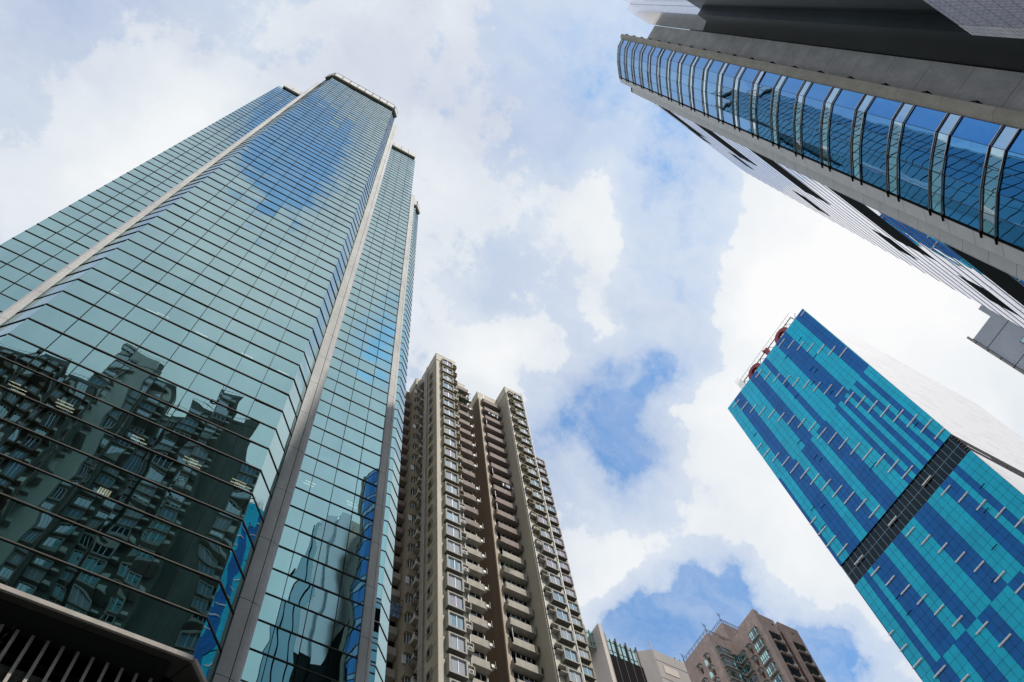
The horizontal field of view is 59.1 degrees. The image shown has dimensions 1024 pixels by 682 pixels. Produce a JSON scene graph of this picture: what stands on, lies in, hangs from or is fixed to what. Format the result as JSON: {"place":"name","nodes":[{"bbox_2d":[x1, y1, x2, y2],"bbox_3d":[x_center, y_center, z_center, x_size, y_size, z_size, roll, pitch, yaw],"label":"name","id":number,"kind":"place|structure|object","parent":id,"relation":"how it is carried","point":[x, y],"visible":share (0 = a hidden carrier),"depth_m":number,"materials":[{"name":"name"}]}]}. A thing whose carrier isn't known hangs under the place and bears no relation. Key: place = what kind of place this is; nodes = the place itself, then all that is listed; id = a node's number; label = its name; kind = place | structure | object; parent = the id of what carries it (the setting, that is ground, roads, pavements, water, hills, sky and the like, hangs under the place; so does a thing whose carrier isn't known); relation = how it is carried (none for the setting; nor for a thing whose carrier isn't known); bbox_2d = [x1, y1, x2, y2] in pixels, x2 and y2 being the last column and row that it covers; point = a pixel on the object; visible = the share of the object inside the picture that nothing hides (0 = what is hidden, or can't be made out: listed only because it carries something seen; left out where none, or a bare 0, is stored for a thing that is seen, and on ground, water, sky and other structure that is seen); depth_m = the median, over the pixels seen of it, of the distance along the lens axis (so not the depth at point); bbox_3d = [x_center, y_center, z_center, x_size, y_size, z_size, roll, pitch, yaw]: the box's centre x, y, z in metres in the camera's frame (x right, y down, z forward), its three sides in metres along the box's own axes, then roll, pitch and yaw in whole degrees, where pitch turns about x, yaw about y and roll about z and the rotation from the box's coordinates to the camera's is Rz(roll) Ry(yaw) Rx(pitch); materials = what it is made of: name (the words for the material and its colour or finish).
{"place":"outdoors","nodes":[
{"label":"outdoors","id":0,"kind":"place"},
{"bbox_2d":[385,353,595,681],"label":"apartment tower","id":1,"kind":"structure","parent":0,"point":[473,609],"depth_m":95.32,"materials":[{"name":"brown concrete"}]},
{"bbox_2d":[389,594,402,617],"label":"tarpaulin","id":2,"kind":"object","parent":1,"relation":"attached to","point":[395,608],"visible":0.58,"depth_m":85.07,"materials":[{"name":"fabric"}]},
{"bbox_2d":[425,667,431,681],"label":"small window","id":3,"kind":"structure","parent":1,"relation":"in","point":[428,676],"depth_m":72.46,"materials":[{"name":"black glass"}]},
{"bbox_2d":[426,584,431,598],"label":"small window","id":4,"kind":"structure","parent":1,"relation":"in","point":[428,592],"depth_m":82.67,"materials":[{"name":"black glass"}]},
{"bbox_2d":[426,602,431,618],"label":"small window","id":5,"kind":"structure","parent":1,"relation":"in","point":[429,609],"depth_m":80.06,"materials":[{"name":"black glass"}]},
{"bbox_2d":[426,622,431,639],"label":"small window","id":6,"kind":"structure","parent":1,"relation":"in","point":[429,629],"depth_m":77.48,"materials":[{"name":"black glass"}]},
{"bbox_2d":[426,644,431,661],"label":"small window","id":7,"kind":"structure","parent":1,"relation":"in","point":[429,651],"depth_m":74.92,"materials":[{"name":"black glass"}]},
{"bbox_2d":[427,504,431,516],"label":"small window","id":8,"kind":"structure","parent":1,"relation":"in","point":[429,510],"depth_m":95.75,"materials":[{"name":"black glass"}]},
{"bbox_2d":[427,518,431,531],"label":"small window","id":9,"kind":"structure","parent":1,"relation":"in","point":[429,525],"depth_m":93.17,"materials":[{"name":"black glass"}]},
{"bbox_2d":[427,533,431,546],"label":"small window","id":10,"kind":"structure","parent":1,"relation":"in","point":[429,540],"depth_m":90.49,"materials":[{"name":"black glass"}]},
{"bbox_2d":[427,549,431,562],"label":"small window","id":11,"kind":"structure","parent":1,"relation":"in","point":[429,555],"depth_m":87.89,"materials":[{"name":"black glass"}]},
{"bbox_2d":[427,566,431,580],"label":"small window","id":12,"kind":"structure","parent":1,"relation":"in","point":[429,572],"depth_m":85.26,"materials":[{"name":"black glass"}]},
{"bbox_2d":[428,455,432,465],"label":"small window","id":13,"kind":"structure","parent":1,"relation":"in","point":[431,457],"depth_m":106.06,"materials":[{"name":"black glass"}]},
{"bbox_2d":[428,466,432,477],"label":"small window","id":14,"kind":"structure","parent":1,"relation":"in","point":[430,471],"depth_m":103.43,"materials":[{"name":"black glass"}]},
{"bbox_2d":[441,358,452,368],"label":"bay window","id":15,"kind":"structure","parent":1,"relation":"in","point":[444,362],"depth_m":131.87,"materials":[{"name":"glass"}]},
{"bbox_2d":[441,365,452,376],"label":"bay window","id":16,"kind":"structure","parent":1,"relation":"in","point":[444,369],"depth_m":129.19,"materials":[{"name":"grey glass"}]},
{"bbox_2d":[441,373,453,384],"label":"bay window","id":17,"kind":"structure","parent":1,"relation":"in","point":[444,377],"depth_m":126.58,"materials":[{"name":"grey glass"}]},
{"bbox_2d":[441,381,453,392],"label":"bay window","id":18,"kind":"structure","parent":1,"relation":"in","point":[444,385],"depth_m":123.97,"materials":[{"name":"grey glass"}]},
{"bbox_2d":[441,389,454,401],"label":"bay window","id":19,"kind":"structure","parent":1,"relation":"in","point":[446,394],"depth_m":121.35,"materials":[{"name":"grey glass"}]},
{"bbox_2d":[441,397,454,410],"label":"bay window","id":20,"kind":"structure","parent":1,"relation":"in","point":[445,402],"depth_m":118.87,"materials":[{"name":"grey glass"}]},
{"bbox_2d":[441,406,455,419],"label":"bay window","id":21,"kind":"structure","parent":1,"relation":"in","point":[445,411],"depth_m":116.23,"materials":[{"name":"grey glass"}]},
{"bbox_2d":[442,415,455,429],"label":"bay window","id":22,"kind":"structure","parent":1,"relation":"in","point":[446,421],"depth_m":113.62,"materials":[{"name":"grey glass"}]},
{"bbox_2d":[442,425,456,439],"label":"bay window","id":23,"kind":"structure","parent":1,"relation":"in","point":[447,431],"depth_m":111.00,"materials":[{"name":"grey glass"}]},
{"bbox_2d":[442,435,456,450],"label":"bay window","id":24,"kind":"structure","parent":1,"relation":"in","point":[448,442],"depth_m":108.43,"materials":[{"name":"glass"}]},
{"bbox_2d":[442,446,457,461],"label":"bay window","id":25,"kind":"structure","parent":1,"relation":"in","point":[449,453],"depth_m":105.75,"materials":[{"name":"grey glass"}]},
{"bbox_2d":[442,457,457,473],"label":"bay window","id":26,"kind":"structure","parent":1,"relation":"in","point":[448,464],"depth_m":103.19,"materials":[{"name":"grey glass"}]},
{"bbox_2d":[442,469,458,485],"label":"bay window","id":27,"kind":"structure","parent":1,"relation":"in","point":[448,476],"depth_m":100.59,"materials":[{"name":"grey glass"}]},
{"bbox_2d":[443,481,459,498],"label":"bay window","id":28,"kind":"structure","parent":1,"relation":"in","point":[449,489],"depth_m":97.97,"materials":[{"name":"glass"}]},
{"bbox_2d":[443,494,459,512],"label":"bay window","id":29,"kind":"structure","parent":1,"relation":"in","point":[449,502],"depth_m":95.40,"materials":[{"name":"glass"}]},
{"bbox_2d":[443,508,460,527],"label":"bay window","id":30,"kind":"structure","parent":1,"relation":"in","point":[451,517],"depth_m":92.80,"materials":[{"name":"glass"}]},
{"bbox_2d":[443,522,461,542],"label":"bay window","id":31,"kind":"structure","parent":1,"relation":"in","point":[451,532],"depth_m":90.17,"materials":[{"name":"grey glass"}]},
{"bbox_2d":[444,538,462,559],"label":"bay window","id":32,"kind":"structure","parent":1,"relation":"in","point":[452,548],"depth_m":87.56,"materials":[{"name":"grey glass"}]},
{"bbox_2d":[444,554,462,576],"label":"bay window","id":33,"kind":"structure","parent":1,"relation":"in","point":[453,565],"depth_m":84.98,"materials":[{"name":"glass"}]},
{"bbox_2d":[444,572,463,595],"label":"bay window","id":34,"kind":"structure","parent":1,"relation":"in","point":[453,583],"depth_m":82.38,"materials":[{"name":"glass"}]},
{"bbox_2d":[445,590,464,615],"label":"bay window","id":35,"kind":"structure","parent":1,"relation":"in","point":[454,602],"depth_m":79.79,"materials":[{"name":"grey glass"}]},
{"bbox_2d":[445,610,465,636],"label":"bay window","id":36,"kind":"structure","parent":1,"relation":"in","point":[455,623],"depth_m":77.16,"materials":[{"name":"glass"}]},
{"bbox_2d":[445,631,467,658],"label":"bay window","id":37,"kind":"structure","parent":1,"relation":"in","point":[456,645],"depth_m":74.59,"materials":[{"name":"grey glass"}]},
{"bbox_2d":[446,653,468,681],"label":"bay window","id":38,"kind":"structure","parent":1,"relation":"in","point":[456,667],"depth_m":71.98,"materials":[{"name":"glass"}]},
{"bbox_2d":[457,389,470,405],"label":"balcony plant","id":39,"kind":"object","parent":1,"relation":"on","point":[462,398],"visible":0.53,"depth_m":127.94,"materials":[{"name":"green plant"}]},
{"bbox_2d":[511,392,522,403],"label":"bay window","id":40,"kind":"structure","parent":1,"relation":"in","point":[515,397],"depth_m":134.73,"materials":[{"name":"grey glass"}]},
{"bbox_2d":[513,400,524,411],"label":"bay window","id":41,"kind":"structure","parent":1,"relation":"in","point":[517,405],"depth_m":131.96,"materials":[{"name":"grey glass"}]},
{"bbox_2d":[514,408,525,419],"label":"bay window","id":42,"kind":"structure","parent":1,"relation":"in","point":[518,413],"depth_m":129.47,"materials":[{"name":"glass"}]},
{"bbox_2d":[516,417,527,428],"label":"bay window","id":43,"kind":"structure","parent":1,"relation":"in","point":[520,422],"depth_m":126.82,"materials":[{"name":"grey glass"}]},
{"bbox_2d":[518,426,529,437],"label":"bay window","id":44,"kind":"structure","parent":1,"relation":"in","point":[522,431],"depth_m":124.09,"materials":[{"name":"glass"}]},
{"bbox_2d":[520,435,531,447],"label":"bay window","id":45,"kind":"structure","parent":1,"relation":"in","point":[525,441],"depth_m":121.50,"materials":[{"name":"grey glass"}]},
{"bbox_2d":[521,445,534,457],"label":"bay window","id":46,"kind":"structure","parent":1,"relation":"in","point":[526,450],"depth_m":118.84,"materials":[{"name":"glass"}]},
{"bbox_2d":[523,455,536,468],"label":"bay window","id":47,"kind":"structure","parent":1,"relation":"in","point":[529,461],"depth_m":116.22,"materials":[{"name":"grey glass"}]},
{"bbox_2d":[526,465,538,479],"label":"bay window","id":48,"kind":"structure","parent":1,"relation":"in","point":[530,471],"depth_m":113.54,"materials":[{"name":"glass"}]},
{"bbox_2d":[528,476,541,491],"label":"bay window","id":49,"kind":"structure","parent":1,"relation":"in","point":[533,483],"depth_m":110.88,"materials":[{"name":"grey glass"}]},
{"bbox_2d":[530,488,544,503],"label":"bay window","id":50,"kind":"structure","parent":1,"relation":"in","point":[535,495],"depth_m":108.18,"materials":[{"name":"glass"}]},
{"bbox_2d":[532,500,546,516],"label":"bay window","id":51,"kind":"structure","parent":1,"relation":"in","point":[539,508],"depth_m":105.62,"materials":[{"name":"glass"}]},
{"bbox_2d":[536,457,545,467],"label":"bay window","id":52,"kind":"structure","parent":1,"relation":"in","point":[541,463],"depth_m":140.44,"materials":[{"name":"grey glass"}]},
{"bbox_2d":[535,513,549,529],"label":"bay window","id":53,"kind":"structure","parent":1,"relation":"in","point":[541,521],"depth_m":102.91,"materials":[{"name":"grey glass"}]},
{"bbox_2d":[538,466,547,476],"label":"bay window","id":54,"kind":"structure","parent":1,"relation":"in","point":[542,471],"depth_m":137.83,"materials":[{"name":"grey glass"}]},
{"bbox_2d":[540,475,549,485],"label":"bay window","id":55,"kind":"structure","parent":1,"relation":"in","point":[544,480],"depth_m":135.26,"materials":[{"name":"grey glass"}]},
{"bbox_2d":[538,527,552,543],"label":"bay window","id":56,"kind":"structure","parent":1,"relation":"in","point":[544,535],"depth_m":100.27,"materials":[{"name":"grey glass"}]},
{"bbox_2d":[542,484,551,495],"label":"bay window","id":57,"kind":"structure","parent":1,"relation":"in","point":[547,490],"depth_m":132.74,"materials":[{"name":"glass"}]},
{"bbox_2d":[540,541,556,558],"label":"bay window","id":58,"kind":"structure","parent":1,"relation":"in","point":[548,550],"depth_m":97.66,"materials":[{"name":"glass"}]},
{"bbox_2d":[544,493,553,505],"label":"bay window","id":59,"kind":"structure","parent":1,"relation":"in","point":[549,500],"depth_m":130.16,"materials":[{"name":"grey glass"}]},
{"bbox_2d":[543,556,559,574],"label":"bay window","id":60,"kind":"structure","parent":1,"relation":"in","point":[551,565],"depth_m":94.98,"materials":[{"name":"grey glass"}]},
{"bbox_2d":[546,503,556,515],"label":"bay window","id":61,"kind":"structure","parent":1,"relation":"in","point":[551,509],"depth_m":127.59,"materials":[{"name":"glass"}]},
{"bbox_2d":[548,513,558,526],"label":"bay window","id":62,"kind":"structure","parent":1,"relation":"in","point":[554,521],"depth_m":125.02,"materials":[{"name":"glass"}]},
{"bbox_2d":[546,572,563,591],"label":"bay window","id":63,"kind":"structure","parent":1,"relation":"in","point":[554,581],"depth_m":92.35,"materials":[{"name":"glass"}]},
{"bbox_2d":[551,525,561,537],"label":"bay window","id":64,"kind":"structure","parent":1,"relation":"in","point":[556,531],"depth_m":122.42,"materials":[{"name":"glass"}]},
{"bbox_2d":[550,588,566,608],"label":"bay window","id":65,"kind":"structure","parent":1,"relation":"in","point":[557,598],"depth_m":89.73,"materials":[{"name":"blue glass"}]},
{"bbox_2d":[553,536,564,549],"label":"bay window","id":66,"kind":"structure","parent":1,"relation":"in","point":[559,543],"depth_m":119.83,"materials":[{"name":"glass"}]},
{"bbox_2d":[556,547,567,561],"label":"bay window","id":67,"kind":"structure","parent":1,"relation":"in","point":[562,555],"depth_m":117.29,"materials":[{"name":"grey glass"}]},
{"bbox_2d":[553,606,571,627],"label":"bay window","id":68,"kind":"structure","parent":1,"relation":"in","point":[562,617],"depth_m":87.08,"materials":[{"name":"glass"}]},
{"bbox_2d":[558,559,570,574],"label":"bay window","id":69,"kind":"structure","parent":1,"relation":"in","point":[565,568],"depth_m":114.71,"materials":[{"name":"glass"}]},
{"bbox_2d":[557,625,575,647],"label":"bay window","id":70,"kind":"structure","parent":1,"relation":"in","point":[565,636],"depth_m":84.43,"materials":[{"name":"grey glass"}]},
{"bbox_2d":[561,572,573,587],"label":"bay window","id":71,"kind":"structure","parent":1,"relation":"in","point":[568,581],"depth_m":112.13,"materials":[{"name":"grey glass"}]},
{"bbox_2d":[564,586,576,601],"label":"bay window","id":72,"kind":"structure","parent":1,"relation":"in","point":[570,593],"depth_m":109.55,"materials":[{"name":"glass"}]},
{"bbox_2d":[561,645,580,668],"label":"bay window","id":73,"kind":"structure","parent":1,"relation":"in","point":[570,657],"depth_m":81.80,"materials":[{"name":"blue glass"}]},
{"bbox_2d":[567,600,580,616],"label":"bay window","id":74,"kind":"structure","parent":1,"relation":"in","point":[574,608],"depth_m":107.02,"materials":[{"name":"blue glass"}]},
{"bbox_2d":[565,667,583,681],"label":"bay window","id":75,"kind":"structure","parent":1,"relation":"in","point":[573,675],"depth_m":79.59,"materials":[{"name":"glass"}]},
{"bbox_2d":[571,615,583,631],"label":"bay window","id":76,"kind":"structure","parent":1,"relation":"in","point":[577,622],"depth_m":104.44,"materials":[{"name":"grey glass"}]},
{"bbox_2d":[574,630,587,647],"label":"bay window","id":77,"kind":"structure","parent":1,"relation":"in","point":[581,639],"depth_m":101.85,"materials":[{"name":"grey glass"}]},
{"bbox_2d":[578,646,591,664],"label":"bay window","id":78,"kind":"structure","parent":1,"relation":"in","point":[585,656],"depth_m":99.30,"materials":[{"name":"grey glass"}]},
{"bbox_2d":[581,663,595,681],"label":"bay window","id":79,"kind":"structure","parent":1,"relation":"in","point":[589,673],"depth_m":96.74,"materials":[{"name":"blue glass"}]},
{"bbox_2d":[0,0,1023,681],"label":"sky","id":80,"kind":"structure","parent":0,"point":[582,253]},
{"bbox_2d":[583,623,690,681],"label":"glass topped building","id":81,"kind":"structure","parent":0,"point":[614,661],"depth_m":163.23,"materials":[{"name":"concrete"}]},
{"bbox_2d":[679,609,825,681],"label":"pebbledash apartment block","id":82,"kind":"structure","parent":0,"point":[755,646],"depth_m":146.22,"materials":[{"name":"brown concrete"}]},
{"bbox_2d":[716,644,734,660],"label":"bay window","id":83,"kind":"structure","parent":82,"relation":"in","point":[722,651],"depth_m":147.22,"materials":[{"name":"grey glass"}]},
{"bbox_2d":[721,656,739,672],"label":"bay window","id":84,"kind":"structure","parent":82,"relation":"in","point":[728,663],"depth_m":144.62,"materials":[{"name":"grey glass"}]},
{"bbox_2d":[726,668,744,681],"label":"bay window","id":85,"kind":"structure","parent":82,"relation":"in","point":[733,675],"depth_m":142.10,"materials":[{"name":"grey glass"}]},
{"bbox_2d":[733,653,743,666],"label":"bay window","id":86,"kind":"structure","parent":82,"relation":"in","point":[736,657],"depth_m":147.16,"materials":[{"name":"teal glass"}]},
{"bbox_2d":[738,649,748,665],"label":"bay window","id":87,"kind":"structure","parent":82,"relation":"in","point":[743,657],"depth_m":147.04,"materials":[{"name":"teal glass"}]},
{"bbox_2d":[738,665,749,678],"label":"bay window","id":88,"kind":"structure","parent":82,"relation":"in","point":[742,671],"depth_m":144.58,"materials":[{"name":"teal glass"}]},
{"bbox_2d":[743,661,754,678],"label":"bay window","id":89,"kind":"structure","parent":82,"relation":"in","point":[748,668],"depth_m":144.44,"materials":[{"name":"teal glass"}]},
{"bbox_2d":[747,626,760,643],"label":"bay window","id":90,"kind":"structure","parent":82,"relation":"in","point":[754,634],"depth_m":147.13,"materials":[{"name":"teal glass"}]},
{"bbox_2d":[749,673,759,681],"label":"bay window","id":91,"kind":"structure","parent":82,"relation":"in","point":[753,678],"depth_m":142.44,"materials":[{"name":"grey glass"}]},
{"bbox_2d":[753,637,766,654],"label":"bay window","id":92,"kind":"structure","parent":82,"relation":"in","point":[759,645],"depth_m":144.47,"materials":[{"name":"teal glass"}]},
{"bbox_2d":[759,649,772,667],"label":"bay window","id":93,"kind":"structure","parent":82,"relation":"in","point":[765,657],"depth_m":141.92,"materials":[{"name":"teal glass"}]},
{"bbox_2d":[765,661,779,679],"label":"bay window","id":94,"kind":"structure","parent":82,"relation":"in","point":[772,670],"depth_m":139.28,"materials":[{"name":"teal glass"}]},
{"bbox_2d":[772,673,783,681],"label":"bay window","id":95,"kind":"structure","parent":82,"relation":"in","point":[778,678],"depth_m":137.35,"materials":[{"name":"teal glass"}]},
{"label":"pavement","id":96,"kind":"structure","parent":0,"visible":0},
{"bbox_2d":[0,73,419,681],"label":"glass office tower","id":97,"kind":"structure","parent":96,"relation":"on","point":[204,341],"depth_m":42.72,"materials":[{"name":"glass"}]},
{"bbox_2d":[617,0,1023,328],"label":"curved bay tower","id":98,"kind":"structure","parent":96,"relation":"on","point":[895,128],"depth_m":47.02,"materials":[{"name":"blue glass"}]},
{"bbox_2d":[728,308,1023,681],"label":"blue panel tower","id":99,"kind":"structure","parent":96,"relation":"on","point":[902,484],"depth_m":146.43,"materials":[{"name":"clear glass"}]},
{"bbox_2d":[748,363,759,378],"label":"sign letter","id":100,"kind":"object","parent":99,"relation":"on","point":[753,368],"visible":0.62,"depth_m":205.80,"materials":[{"name":"red plastic"}]},
{"bbox_2d":[735,313,793,388],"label":"rooftop sign frame","id":101,"kind":"object","parent":99,"relation":"on","point":[744,381],"visible":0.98,"depth_m":205.56,"materials":[{"name":"metal"}]},
{"bbox_2d":[762,347,770,354],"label":"sign letter","id":102,"kind":"object","parent":99,"relation":"on","point":[766,350],"visible":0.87,"depth_m":204.51,"materials":[{"name":"red plastic"}]},
{"bbox_2d":[775,327,786,342],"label":"sign letter","id":103,"kind":"object","parent":99,"relation":"attached to","point":[780,332],"visible":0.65,"depth_m":203.25,"materials":[{"name":"red plastic"}]},
{"bbox_2d":[967,305,1023,374],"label":"grey slab tower","id":104,"kind":"structure","parent":96,"relation":"on","point":[998,336],"depth_m":126.67,"materials":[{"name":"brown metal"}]},
{"label":"ground","id":105,"kind":"structure","parent":0,"visible":0},
{"bbox_2d":[924,0,1023,38],"bbox_3d":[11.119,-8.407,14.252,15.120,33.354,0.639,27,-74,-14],"label":"mosaic clad building","id":106,"kind":"structure","parent":105,"relation":"on","point":[998,18],"depth_m":29.14,"materials":[{"name":"tile"}]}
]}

